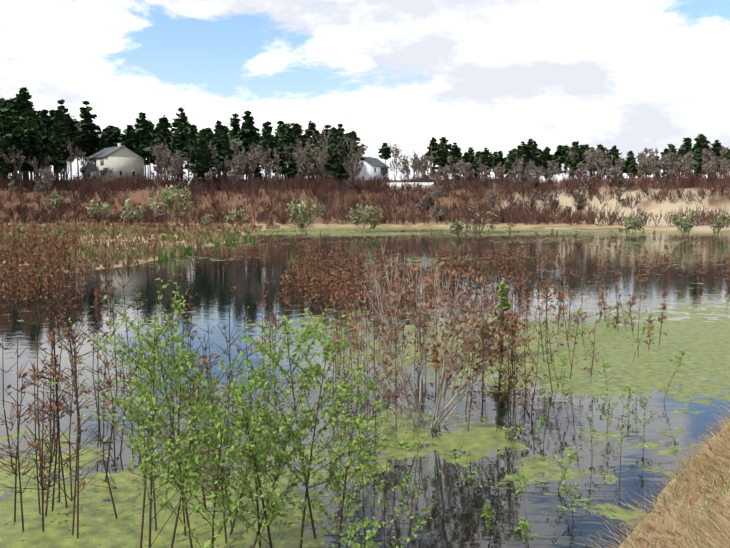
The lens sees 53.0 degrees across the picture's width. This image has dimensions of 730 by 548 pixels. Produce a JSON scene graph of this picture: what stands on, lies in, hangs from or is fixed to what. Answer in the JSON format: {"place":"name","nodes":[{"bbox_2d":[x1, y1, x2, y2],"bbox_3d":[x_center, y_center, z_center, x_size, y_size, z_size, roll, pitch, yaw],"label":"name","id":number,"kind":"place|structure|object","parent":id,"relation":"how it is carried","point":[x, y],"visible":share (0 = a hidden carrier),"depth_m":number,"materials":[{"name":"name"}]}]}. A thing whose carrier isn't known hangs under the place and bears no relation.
{"place":"outdoors","nodes":[
{"label":"outdoors","id":0,"kind":"place"},
{"bbox_2d":[0,227,729,547],"bbox_3d":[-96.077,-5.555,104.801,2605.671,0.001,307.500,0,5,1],"label":"pond water","id":1,"kind":"structure","parent":0,"point":[696,323],"depth_m":15.85,"materials":[{"name":"blue liquid"}]},
{"bbox_2d":[0,177,729,547],"bbox_3d":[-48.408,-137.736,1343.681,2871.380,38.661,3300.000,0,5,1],"label":"terrain","id":2,"kind":"structure","parent":0,"point":[714,203],"depth_m":151.71,"materials":[{"name":"beige plant"}]},
{"bbox_2d":[82,143,143,182],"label":"colonial house walls","id":3,"kind":"structure","parent":2,"relation":"on","point":[125,160],"depth_m":190.13,"materials":[{"name":"white paint"}]},
{"bbox_2d":[84,159,134,178],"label":"house windows","id":4,"kind":"structure","parent":3,"relation":"in","point":[102,163],"depth_m":189.87,"materials":[{"name":"grey glass"}]},
{"bbox_2d":[86,145,144,170],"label":"house roof","id":5,"kind":"structure","parent":3,"relation":"on","point":[103,153],"depth_m":191.24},
{"bbox_2d":[3,227,255,272],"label":"reeds","id":6,"kind":"object","parent":2,"relation":"on","point":[188,249],"visible":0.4,"depth_m":84.15,"materials":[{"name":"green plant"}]},
{"bbox_2d":[0,222,279,272],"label":"marsh grass","id":7,"kind":"structure","parent":2,"relation":"on","point":[190,242],"depth_m":79.51,"materials":[{"name":"plant"}]},
{"bbox_2d":[0,95,719,223],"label":"bare trees","id":8,"kind":"object","parent":2,"relation":"on","point":[26,173],"visible":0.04,"depth_m":177.55,"materials":[{"name":"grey plant"}]},
{"bbox_2d":[0,87,722,188],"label":"conifer trees","id":9,"kind":"object","parent":2,"relation":"on","point":[29,129],"visible":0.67,"depth_m":185.54,"materials":[{"name":"green plant"}]},
{"bbox_2d":[0,165,729,227],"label":"bank scrub","id":10,"kind":"object","parent":2,"relation":"on","point":[85,187],"visible":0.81,"depth_m":160.14,"materials":[{"name":"brown plant"}]},
{"bbox_2d":[0,214,729,542],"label":"plant stems","id":11,"kind":"object","parent":2,"relation":"on","point":[58,440],"visible":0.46,"depth_m":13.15,"materials":[{"name":"brown plant"}]},
{"bbox_2d":[0,126,729,217],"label":"bare tree twigs","id":12,"kind":"object","parent":2,"relation":"on","point":[685,163],"visible":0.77,"depth_m":168.38,"materials":[{"name":"brown plant"}]},
{"bbox_2d":[348,155,388,179],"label":"neighbour house walls","id":13,"kind":"structure","parent":2,"relation":"on","point":[367,171],"depth_m":228.56,"materials":[{"name":"white paint"}]},
{"bbox_2d":[361,156,389,167],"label":"house roof","id":14,"kind":"structure","parent":13,"relation":"on","point":[375,162],"depth_m":232.30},
{"bbox_2d":[49,267,691,547],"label":"stems","id":15,"kind":"object","parent":2,"relation":"on","point":[306,496],"visible":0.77,"depth_m":8.07,"materials":[{"name":"brown plant"}]},
{"bbox_2d":[490,281,510,335],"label":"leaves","id":16,"kind":"object","parent":15,"relation":"attached to","point":[507,305],"visible":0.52,"depth_m":19.36,"materials":[{"name":"green plant"}]},
{"bbox_2d":[387,182,433,189],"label":"vinyl fence","id":17,"kind":"object","parent":2,"relation":"on","point":[398,184],"visible":0.38,"depth_m":172.05,"materials":[{"name":"white plastic"}]},
{"bbox_2d":[315,234,531,428],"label":"shrub branches","id":18,"kind":"object","parent":2,"relation":"on","point":[436,417],"visible":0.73,"depth_m":13.29,"materials":[{"name":"plant"}]},
{"bbox_2d":[427,145,435,179],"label":"utility pole","id":19,"kind":"object","parent":2,"relation":"on","point":[431,147],"visible":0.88,"depth_m":189.62,"materials":[{"name":"grey wood"}]},
{"bbox_2d":[540,174,568,182],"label":"vinyl fence","id":20,"kind":"object","parent":2,"relation":"on","point":[559,178],"visible":0.46,"depth_m":174.81,"materials":[{"name":"white plastic"}]},
{"bbox_2d":[424,134,729,176],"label":"conifer trees","id":21,"kind":"object","parent":2,"relation":"on","point":[536,156],"visible":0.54,"depth_m":199.02,"materials":[{"name":"green plant"}]},
{"bbox_2d":[626,424,729,547],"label":"bank grass","id":22,"kind":"structure","parent":2,"relation":"on","point":[724,492],"depth_m":9.00,"materials":[{"name":"beige plant"}]},
{"bbox_2d":[631,429,729,547],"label":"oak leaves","id":23,"kind":"object","parent":2,"relation":"on","point":[691,504],"visible":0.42,"depth_m":9.10,"materials":[{"name":"brown plant"}]},
{"bbox_2d":[0,0,729,179],"label":"sky","id":24,"kind":"structure","parent":0,"point":[635,76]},
{"bbox_2d":[42,170,729,243],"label":"shrubs","id":25,"kind":"object","parent":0,"point":[298,214],"depth_m":114.36,"materials":[{"name":"green plant"}]},
{"bbox_2d":[569,396,729,547],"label":"dry grass","id":26,"kind":"structure","parent":0,"point":[709,453],"depth_m":9.05,"materials":[{"name":"plant"}]},
{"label":"small pine stems","id":27,"kind":"object","parent":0,"visible":0},
{"bbox_2d":[21,155,712,223],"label":"bushes","id":28,"kind":"object","parent":27,"relation":"on","point":[699,160],"visible":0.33,"depth_m":154.12,"materials":[{"name":"plant"}]}
]}

